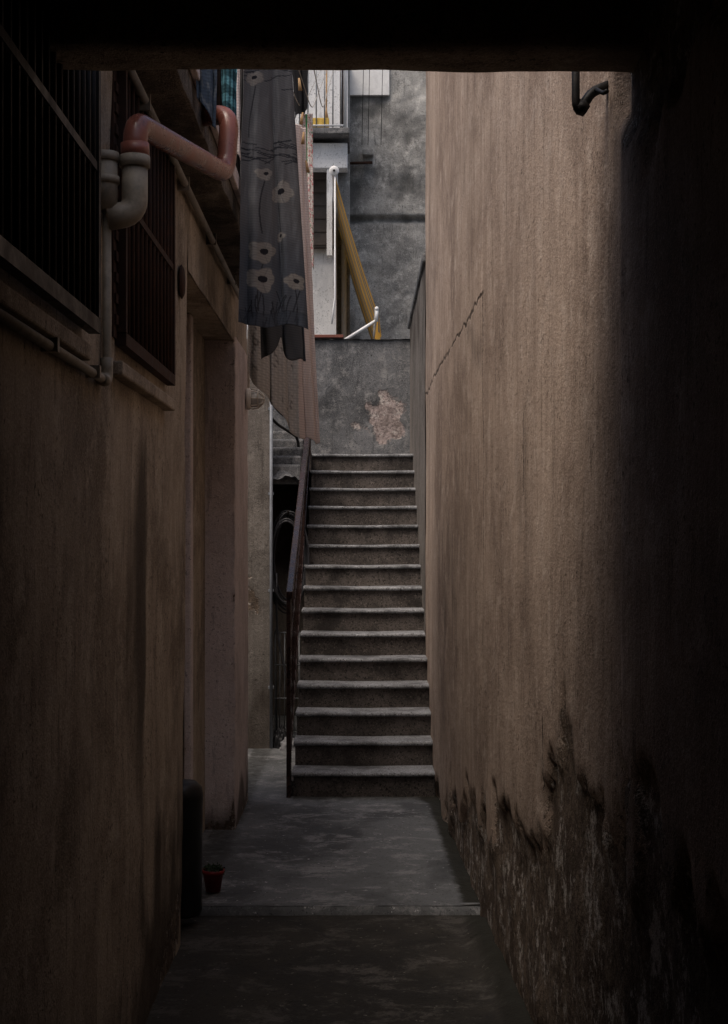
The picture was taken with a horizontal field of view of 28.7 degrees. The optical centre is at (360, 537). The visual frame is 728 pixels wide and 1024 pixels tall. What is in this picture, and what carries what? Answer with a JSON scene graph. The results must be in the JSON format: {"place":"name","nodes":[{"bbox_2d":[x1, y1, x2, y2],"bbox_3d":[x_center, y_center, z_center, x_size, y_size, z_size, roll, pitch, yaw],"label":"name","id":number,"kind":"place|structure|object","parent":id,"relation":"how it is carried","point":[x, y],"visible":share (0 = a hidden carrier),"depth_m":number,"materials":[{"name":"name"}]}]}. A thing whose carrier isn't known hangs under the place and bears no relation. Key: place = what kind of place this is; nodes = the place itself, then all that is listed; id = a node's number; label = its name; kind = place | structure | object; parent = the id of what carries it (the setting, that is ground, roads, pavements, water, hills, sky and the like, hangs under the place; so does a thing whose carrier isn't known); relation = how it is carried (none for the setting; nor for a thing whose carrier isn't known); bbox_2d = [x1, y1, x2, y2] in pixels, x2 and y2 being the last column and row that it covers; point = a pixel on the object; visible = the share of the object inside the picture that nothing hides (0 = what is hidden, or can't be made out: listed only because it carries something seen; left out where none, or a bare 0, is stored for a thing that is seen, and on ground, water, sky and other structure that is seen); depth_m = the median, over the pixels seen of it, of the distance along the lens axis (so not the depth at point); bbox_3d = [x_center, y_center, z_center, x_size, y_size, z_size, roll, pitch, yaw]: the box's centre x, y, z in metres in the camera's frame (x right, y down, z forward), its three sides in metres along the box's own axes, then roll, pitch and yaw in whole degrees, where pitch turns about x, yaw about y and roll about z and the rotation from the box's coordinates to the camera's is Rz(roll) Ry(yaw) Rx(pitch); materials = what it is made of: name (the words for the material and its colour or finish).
{"place":"outdoors","nodes":[
{"label":"outdoors","id":0,"kind":"place"},
{"bbox_2d":[110,71,118,339],"bbox_3d":[-0.761,-1.037,4.415,0.027,0.840,0.110,0,0,0],"label":"window shutter","id":1,"kind":"object","parent":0,"point":[114,131],"depth_m":4.37,"materials":[{"name":"brown wood"}]},
{"bbox_2d":[307,70,308,113],"bbox_3d":[-0.618,-5.292,16.780,0.015,0.930,0.015,0,0,0],"label":"railing bar","id":2,"kind":"object","parent":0,"point":[308,94],"visible":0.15,"depth_m":16.78,"materials":[{"name":"grey metal"}]},
{"bbox_2d":[316,70,316,127],"bbox_3d":[-0.520,-5.292,16.780,0.015,0.930,0.015,0,0,0],"label":"railing bar","id":3,"kind":"object","parent":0,"point":[316,100],"visible":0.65,"depth_m":16.77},
{"bbox_2d":[324,70,324,127],"bbox_3d":[-0.422,-5.292,16.780,0.015,0.930,0.015,0,0,0],"label":"railing bar","id":4,"kind":"object","parent":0,"point":[324,99],"visible":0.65,"depth_m":16.77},
{"bbox_2d":[332,70,333,127],"bbox_3d":[-0.324,-5.292,16.780,0.015,0.930,0.015,0,0,0],"label":"railing bar","id":5,"kind":"object","parent":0,"point":[333,99],"visible":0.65,"depth_m":16.78,"materials":[{"name":"grey metal"}]},
{"bbox_2d":[146,915,533,1023],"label":"passage floor","id":6,"kind":"structure","parent":0,"point":[365,969],"depth_m":5.84,"materials":[{"name":"concrete"}]},
{"bbox_2d":[180,779,202,918],"bbox_3d":[-0.830,1.431,6.600,0.204,0.625,0.203,0,0,0],"label":"black bin","id":7,"kind":"object","parent":6,"relation":"on","point":[191,898],"visible":0.56,"depth_m":6.53,"materials":[{"name":"plastic"}]},
{"bbox_2d":[199,902,479,915],"bbox_3d":[-0.175,1.776,6.794,1.550,0.073,0.091,0,0,0],"label":"threshold step","id":8,"kind":"object","parent":6,"relation":"on","point":[322,910],"visible":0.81,"depth_m":6.75,"materials":[{"name":"concrete"}]},
{"bbox_2d":[202,715,479,905],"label":"courtyard floor","id":9,"kind":"structure","parent":0,"point":[276,845],"depth_m":7.96,"materials":[{"name":"concrete"}]},
{"bbox_2d":[184,314,192,779],"bbox_3d":[-0.905,0.285,7.500,0.040,2.915,0.100,0,0,0],"label":"niche frame","id":10,"kind":"object","parent":9,"relation":"on","point":[188,723],"visible":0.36,"depth_m":7.45,"materials":[{"name":"paint"}]},
{"bbox_2d":[202,862,224,892],"bbox_3d":[-0.725,1.672,7.018,0.122,0.132,0.116,0,0,0],"label":"flower pot","id":11,"kind":"object","parent":9,"relation":"on","point":[213,874],"visible":1,"depth_m":6.99,"materials":[{"name":"red plastic"}]},
{"bbox_2d":[205,337,247,829],"bbox_3d":[-0.841,0.278,8.999,0.195,2.970,0.965,0,0,0],"label":"doorway pier","id":12,"kind":"structure","parent":9,"relation":"on","point":[226,609],"depth_m":8.52,"materials":[{"name":"paint"}]},
{"bbox_2d":[187,254,232,340],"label":"lintel","id":13,"kind":"structure","parent":12,"relation":"on","point":[208,324],"depth_m":7.57,"materials":[{"name":"paint"}]},
{"bbox_2d":[246,330,264,409],"bbox_3d":[-0.683,-1.096,9.300,0.119,0.522,0.120,0,0,0],"label":"bulkhead lamp","id":14,"kind":"object","parent":12,"relation":"attached to","point":[254,398],"visible":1,"depth_m":9.27,"materials":[{"name":"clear glass"}]},
{"bbox_2d":[247,378,310,748],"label":"yard wall","id":15,"kind":"structure","parent":9,"relation":"on","point":[258,457],"depth_m":11.79,"materials":[{"name":"paint"}]},
{"bbox_2d":[268,404,273,748],"bbox_3d":[-0.738,0.088,11.764,0.045,3.290,0.073,0,0,0],"label":"conduit","id":16,"kind":"object","parent":15,"relation":"attached to","point":[271,589],"visible":0.86,"depth_m":11.73,"materials":[{"name":"plastic"}]},
{"bbox_2d":[273,510,309,674],"bbox_3d":[-0.607,0.529,11.991,0.365,1.534,0.320,0,0,0],"label":"hose coil","id":17,"kind":"object","parent":15,"relation":"hanging from","point":[277,592],"visible":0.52,"depth_m":11.90,"materials":[{"name":"grey rubber"}]},
{"bbox_2d":[273,725,285,748],"bbox_3d":[-0.665,1.645,11.849,0.139,0.195,0.159,0,0,0],"label":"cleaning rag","id":18,"kind":"object","parent":9,"relation":"on","point":[280,735],"visible":0.8,"depth_m":11.81,"materials":[{"name":"black fabric"}]},
{"bbox_2d":[279,737,294,750],"bbox_3d":[-0.577,1.688,11.720,0.191,0.111,0.156,0,0,0],"label":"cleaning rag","id":19,"kind":"object","parent":9,"relation":"on","point":[283,745],"visible":0.35,"depth_m":11.66,"materials":[{"name":"grey fabric"}]},
{"bbox_2d":[274,627,300,732],"bbox_3d":[-0.613,1.241,12.051,0.225,1.008,0.313,0,0,0],"label":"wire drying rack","id":20,"kind":"object","parent":9,"relation":"on","point":[279,698],"visible":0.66,"depth_m":11.95,"materials":[{"name":"black metal"}]},
{"bbox_2d":[292,453,435,796],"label":"stone staircase","id":21,"kind":"structure","parent":9,"relation":"on","point":[363,713],"depth_m":10.96,"materials":[{"name":"stone"}]},
{"bbox_2d":[286,437,310,797],"bbox_3d":[-0.475,0.323,11.335,0.045,2.840,3.570,0,0,0],"label":"stair railing","id":22,"kind":"object","parent":21,"relation":"on","point":[294,591],"visible":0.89,"depth_m":10.14,"materials":[{"name":"black metal"}]},
{"bbox_2d":[273,339,409,453],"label":"stair head wall","id":23,"kind":"structure","parent":21,"relation":"on","point":[363,388],"depth_m":14.29,"materials":[{"name":"grey concrete"}]},
{"bbox_2d":[315,335,343,338],"bbox_3d":[-0.395,-2.027,14.360,0.450,0.030,0.120,0,0,0],"label":"red capping","id":24,"kind":"object","parent":23,"relation":"on","point":[329,336],"visible":0.56,"depth_m":14.30,"materials":[{"name":"red metal"}]},
{"bbox_2d":[410,262,425,631],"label":"stair parapet wall","id":25,"kind":"structure","parent":9,"relation":"on","point":[417,388],"depth_m":11.97,"materials":[{"name":"paint"}]},
{"bbox_2d":[407,253,425,328],"bbox_3d":[0.627,-2.152,12.701,0.305,0.070,3.538,0,0,0],"label":"coping","id":26,"kind":"object","parent":25,"relation":"on","point":[422,265],"visible":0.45,"depth_m":12.15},
{"bbox_2d":[425,292,425,611],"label":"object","id":27,"kind":"object","parent":9,"relation":"on","point":[425,438],"depth_m":11.39,"materials":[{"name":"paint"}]},
{"bbox_2d":[341,70,341,127],"bbox_3d":[-0.226,-5.292,16.780,0.015,0.930,0.015,0,0,0],"label":"railing bar","id":28,"kind":"object","parent":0,"point":[341,98],"visible":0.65,"depth_m":16.77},
{"bbox_2d":[362,70,363,131],"bbox_3d":[0.035,-5.907,18.650,0.007,1.501,0.112,0,0,-17],"label":"hanging wire","id":29,"kind":"object","parent":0,"point":[362,105],"visible":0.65,"depth_m":18.67,"materials":[{"name":"black metal"}]},
{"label":"terrace","id":30,"kind":"structure","parent":0,"visible":0},
{"bbox_2d":[247,221,336,334],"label":"back wall","id":31,"kind":"structure","parent":30,"relation":"on","point":[323,282],"depth_m":17.60,"materials":[{"name":"white paint"}]},
{"bbox_2d":[292,70,347,172],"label":"wall","id":32,"kind":"structure","parent":31,"relation":"on","point":[312,99],"depth_m":17.62,"materials":[{"name":"white paint"}]},
{"bbox_2d":[313,128,349,153],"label":"balcony slab","id":33,"kind":"structure","parent":32,"relation":"attached to","point":[331,135],"depth_m":16.79,"materials":[{"name":"grey concrete"}]},
{"bbox_2d":[313,118,328,127],"bbox_3d":[-0.545,-4.897,16.900,0.350,0.120,0.200,0,0,0],"label":"planter box","id":34,"kind":"object","parent":33,"relation":"on","point":[320,121],"visible":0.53,"depth_m":16.80,"materials":[{"name":"yellow plastic"}]},
{"bbox_2d":[300,125,342,126],"bbox_3d":[-1.600,-4.857,16.780,2.800,0.024,0.024,0,0,0],"label":"railing bottom","id":35,"kind":"object","parent":33,"relation":"on","point":[327,125],"visible":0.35,"depth_m":16.77,"materials":[{"name":"white metal"}]},
{"bbox_2d":[325,70,327,117],"bbox_3d":[-0.411,-5.242,17.058,0.067,0.831,0.090,0,0,-26],"label":"broom","id":36,"kind":"object","parent":33,"relation":"on","point":[326,114],"visible":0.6,"depth_m":17.06,"materials":[{"name":"brown wood"}]},
{"bbox_2d":[340,70,342,127],"bbox_3d":[-0.225,-5.537,16.900,0.036,1.440,0.036,0,0,0],"label":"brown pipe","id":37,"kind":"object","parent":33,"relation":"on","point":[340,98],"visible":0.31,"depth_m":16.89,"materials":[{"name":"metal"}]},
{"bbox_2d":[343,70,346,127],"bbox_3d":[-0.190,-5.537,16.950,0.058,1.440,0.058,0,0,0],"label":"downpipe","id":38,"kind":"object","parent":33,"relation":"on","point":[344,98],"visible":0.32,"depth_m":16.92,"materials":[{"name":"grey metal"}]},
{"bbox_2d":[313,180,333,248],"bbox_3d":[-0.535,-4.062,17.520,0.430,0.990,0.140,0,0,0],"label":"shutter","id":39,"kind":"object","parent":31,"relation":"attached to","point":[320,246],"visible":0.21,"depth_m":17.45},
{"bbox_2d":[313,172,326,179],"bbox_3d":[-0.535,-4.452,17.442,0.420,0.130,0.015,0,0,0],"label":"shutter slat","id":40,"kind":"object","parent":39,"relation":"attached to","point":[319,175],"visible":0.21,"depth_m":17.43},
{"bbox_2d":[313,182,332,192],"bbox_3d":[-0.535,-4.292,17.442,0.420,0.130,0.015,0,0,0],"label":"shutter slat","id":41,"kind":"object","parent":39,"relation":"attached to","point":[319,187],"visible":0.29,"depth_m":17.43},
{"bbox_2d":[313,208,333,218],"bbox_3d":[-0.535,-3.972,17.442,0.420,0.130,0.015,0,0,0],"label":"shutter slat","id":42,"kind":"object","parent":39,"relation":"attached to","point":[319,213],"visible":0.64,"depth_m":17.43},
{"bbox_2d":[313,195,333,205],"bbox_3d":[-0.535,-4.132,17.442,0.420,0.130,0.015,0,0,0],"label":"shutter slat","id":43,"kind":"object","parent":39,"relation":"attached to","point":[319,200],"visible":0.43,"depth_m":17.43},
{"bbox_2d":[314,234,333,244],"bbox_3d":[-0.535,-3.652,17.442,0.420,0.130,0.015,0,0,0],"label":"shutter slat","id":44,"kind":"object","parent":39,"relation":"attached to","point":[320,239],"visible":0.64,"depth_m":17.43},
{"bbox_2d":[314,221,333,231],"bbox_3d":[-0.535,-3.812,17.442,0.420,0.130,0.015,0,0,0],"label":"shutter slat","id":45,"kind":"object","parent":39,"relation":"attached to","point":[320,226],"visible":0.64,"depth_m":17.43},
{"bbox_2d":[329,166,380,338],"bbox_3d":[-0.054,-3.129,17.189,0.578,1.972,3.322,0,0,0],"label":"striped awning","id":46,"kind":"object","parent":31,"relation":"attached to","point":[369,310],"visible":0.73,"depth_m":16.38,"materials":[{"name":"yellow fabric"}]},
{"bbox_2d":[341,240,346,337],"bbox_3d":[-0.208,-2.544,18.255,0.075,2.574,0.158,0,0,0],"label":"downpipe","id":47,"kind":"object","parent":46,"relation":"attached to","point":[343,293],"visible":0.6,"depth_m":18.27,"materials":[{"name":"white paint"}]},
{"bbox_2d":[337,70,349,336],"bbox_3d":[-2.070,-2.257,18.700,3.861,8.000,0.600,0,0,0],"label":"side strip","id":48,"kind":"object","parent":30,"relation":"on","point":[344,183],"depth_m":18.40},
{"bbox_2d":[350,161,372,164],"bbox_3d":[0.010,-4.962,18.850,0.301,0.050,0.040,0,0,0],"label":"rusty bracket","id":49,"kind":"object","parent":48,"relation":"attached to","point":[361,162],"visible":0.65,"depth_m":18.84,"materials":[{"name":"metal"}]},
{"bbox_2d":[350,70,425,339],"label":"facade","id":50,"kind":"structure","parent":30,"relation":"on","point":[387,207],"depth_m":18.96,"materials":[{"name":"grey concrete"}]},
{"bbox_2d":[363,149,372,157],"bbox_3d":[0.100,-5.097,18.880,0.140,0.080,0.160,0,0,0],"label":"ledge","id":51,"kind":"object","parent":50,"relation":"attached to","point":[367,153],"visible":1,"depth_m":18.80,"materials":[{"name":"grey concrete"}]},
{"bbox_2d":[368,70,369,136],"bbox_3d":[0.115,-5.907,18.650,0.007,1.501,0.112,0,0,-17],"label":"hanging wire","id":52,"kind":"object","parent":50,"relation":"attached to","point":[368,107],"visible":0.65,"depth_m":18.67,"materials":[{"name":"black metal"}]},
{"bbox_2d":[350,70,388,95],"bbox_3d":[0.121,-6.517,18.930,0.523,1.280,0.060,0,0,0],"label":"white painted band","id":53,"kind":"object","parent":50,"relation":"attached to","point":[359,86],"visible":0.27,"depth_m":18.90,"materials":[{"name":"paint"}]},
{"bbox_2d":[381,70,382,134],"bbox_3d":[0.285,-5.907,18.650,0.007,1.501,0.112,0,0,-17],"label":"hanging wire","id":54,"kind":"object","parent":50,"relation":"attached to","point":[381,106],"visible":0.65,"depth_m":18.67,"materials":[{"name":"black metal"}]},
{"label":"ground","id":55,"kind":"structure","parent":0,"visible":0},
{"bbox_2d":[0,71,188,1023],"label":"plaster face","id":56,"kind":"object","parent":55,"relation":"on","point":[92,560],"visible":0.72,"depth_m":4.08},
{"bbox_2d":[0,280,90,360],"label":"sill","id":57,"kind":"structure","parent":56,"relation":"attached to","point":[18,306],"depth_m":3.25,"materials":[{"name":"paint"}]},
{"bbox_2d":[0,0,100,333],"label":"window grille","id":58,"kind":"object","parent":56,"relation":"attached to","point":[50,180],"depth_m":3.28,"materials":[{"name":"black metal"}]},
{"bbox_2d":[0,210,112,386],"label":"waste pipe","id":59,"kind":"object","parent":56,"relation":"attached to","point":[102,375],"visible":0.98,"depth_m":4.10,"materials":[{"name":"beige plastic"}]},
{"bbox_2d":[113,361,174,410],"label":"sill","id":60,"kind":"structure","parent":56,"relation":"attached to","point":[125,374],"depth_m":4.77,"materials":[{"name":"paint"}]},
{"bbox_2d":[116,70,175,385],"bbox_3d":[-0.763,-1.052,5.005,0.074,0.910,1.180,0,0,0],"label":"window grille","id":61,"kind":"object","parent":56,"relation":"attached to","point":[146,293],"depth_m":5.00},
{"bbox_2d":[101,105,237,229],"bbox_3d":[-0.612,-1.269,4.781,0.186,0.737,1.326,0,0,7],"label":"drain pipe","id":62,"kind":"object","parent":56,"relation":"attached to","point":[142,133],"visible":0.91,"depth_m":4.18,"materials":[{"name":"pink metal"}]},
{"bbox_2d":[179,264,185,298],"bbox_3d":[-0.747,-1.077,5.990,0.020,0.145,0.132,0,0,0],"label":"oval wall plate","id":63,"kind":"object","parent":56,"relation":"attached to","point":[182,283],"visible":1,"depth_m":5.95,"materials":[{"name":"metal"}]},
{"bbox_2d":[128,70,238,299],"bbox_3d":[-0.742,-1.465,6.250,0.067,0.064,4.700,0,0,0],"label":"wall pipe","id":64,"kind":"object","parent":56,"relation":"attached to","point":[183,182],"depth_m":5.90,"materials":[{"name":"plastic"}]},
{"bbox_2d":[135,69,243,288],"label":"balcony","id":65,"kind":"structure","parent":56,"relation":"attached to","point":[177,105],"depth_m":5.84,"materials":[{"name":"concrete"}]},
{"bbox_2d":[196,69,216,128],"bbox_3d":[-0.557,-1.738,5.078,0.112,0.539,0.037,0,0,-39],"label":"blue shirt","id":66,"kind":"object","parent":65,"relation":"hanging from","point":[206,88],"visible":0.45,"depth_m":5.08,"materials":[{"name":"fabric"}]},
{"bbox_2d":[221,69,236,117],"bbox_3d":[-0.515,-1.899,5.602,0.076,0.517,0.030,0,0,0],"label":"tartan cloth","id":67,"kind":"object","parent":65,"relation":"hanging from","point":[229,84],"visible":0.38,"depth_m":5.59,"materials":[{"name":"fabric"}]},
{"bbox_2d":[236,69,240,159],"bbox_3d":[-0.543,-1.877,6.202,0.042,0.461,0.026,0,0,0],"label":"pink cloth","id":68,"kind":"object","parent":65,"relation":"attached to","point":[238,103],"visible":0.38,"depth_m":6.20,"materials":[{"name":"fabric"}]},
{"bbox_2d":[294,70,333,172],"bbox_3d":[-0.358,-3.895,10.499,0.290,3.529,12.605,0,0,1],"label":"clothesline","id":69,"kind":"object","parent":65,"relation":"attached to","point":[301,123],"visible":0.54,"depth_m":8.89,"materials":[{"name":"fabric"}]},
{"bbox_2d":[238,69,307,360],"bbox_3d":[-0.410,-1.732,7.110,0.316,1.651,0.974,0,0,0],"label":"flowered bedsheet","id":70,"kind":"object","parent":69,"relation":"hanging from","point":[272,296],"visible":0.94,"depth_m":6.83,"materials":[{"name":"fabric"}]},
{"bbox_2d":[248,325,299,437],"bbox_3d":[-0.431,-1.526,8.116,0.221,1.862,0.673,0,0,25],"label":"lace tablecloth","id":71,"kind":"object","parent":69,"relation":"hanging from","point":[274,376],"visible":0.18,"depth_m":8.16,"materials":[{"name":"fabric"}]},
{"bbox_2d":[292,70,307,118],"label":"black trousers","id":72,"kind":"object","parent":69,"relation":"hanging from","point":[301,98],"visible":0.67,"depth_m":9.49,"materials":[{"name":"fabric"}]},
{"bbox_2d":[295,124,319,443],"bbox_3d":[-0.378,-1.577,8.898,0.085,1.960,0.450,0,0,30],"label":"pink sheet","id":73,"kind":"object","parent":69,"relation":"hanging from","point":[308,413],"visible":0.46,"depth_m":8.95,"materials":[{"name":"fabric"}]},
{"bbox_2d":[301,114,313,268],"bbox_3d":[-0.357,-2.333,9.600,0.089,1.048,0.029,0,0,0],"label":"floral towel","id":74,"kind":"object","parent":69,"relation":"hanging from","point":[308,122],"visible":0.34,"depth_m":9.59,"materials":[{"name":"fabric"}]},
{"bbox_2d":[188,201,246,354],"bbox_3d":[-0.757,-1.462,7.875,0.008,0.570,3.240,0,0,0],"label":"face","id":75,"kind":"object","parent":56,"relation":"attached to","point":[206,271],"visible":0.42,"depth_m":7.30},
{"bbox_2d":[175,917,179,955],"bbox_3d":[-0.860,0.333,6.178,0.139,3.020,0.155,0,0,0],"label":"corner reveal","id":76,"kind":"object","parent":55,"relation":"on","point":[177,947],"depth_m":6.19,"materials":[{"name":"paint"}]},
{"bbox_2d":[183,326,204,831],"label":"door","id":77,"kind":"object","parent":55,"relation":"on","point":[198,558],"depth_m":8.21,"materials":[{"name":"paint"}]},
{"bbox_2d":[50,0,644,72],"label":"covered passage","id":78,"kind":"object","parent":55,"relation":"on","point":[473,36],"visible":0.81,"depth_m":3.30,"materials":[{"name":"paint"}]},
{"bbox_2d":[425,0,727,1023],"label":"alley wall","id":79,"kind":"structure","parent":55,"relation":"on","point":[577,478],"depth_m":4.03,"materials":[{"name":"paint"}]},
{"bbox_2d":[572,72,608,115],"bbox_3d":[0.607,-1.224,3.700,0.100,0.265,0.099,0,0,24],"label":"pipe","id":80,"kind":"object","parent":79,"relation":"attached to","point":[581,107],"visible":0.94,"depth_m":3.67,"materials":[{"name":"black metal"}]},
{"bbox_3d":[-2.080,-4.647,17.350,3.840,0.060,0.500,0,0,0],"label":"soffit","id":81,"kind":"object","parent":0,"visible":0},
{"bbox_2d":[313,143,347,171],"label":"lintel beam","id":82,"kind":"structure","parent":81,"relation":"attached to","point":[326,156],"depth_m":16.90,"materials":[{"name":"grey concrete"}]},
{"bbox_2d":[327,169,331,257],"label":"column","id":83,"kind":"structure","parent":82,"relation":"attached to","point":[329,217],"depth_m":16.92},
{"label":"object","id":84,"kind":"object","parent":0,"visible":0},
{"bbox_2d":[273,409,303,484],"bbox_3d":[-0.720,-0.831,12.415,0.460,0.766,1.170,0,0,0],"label":"old stair flight","id":85,"kind":"object","parent":84,"relation":"attached to","point":[287,451],"visible":0.49,"depth_m":12.15,"materials":[{"name":"concrete"}]}
]}

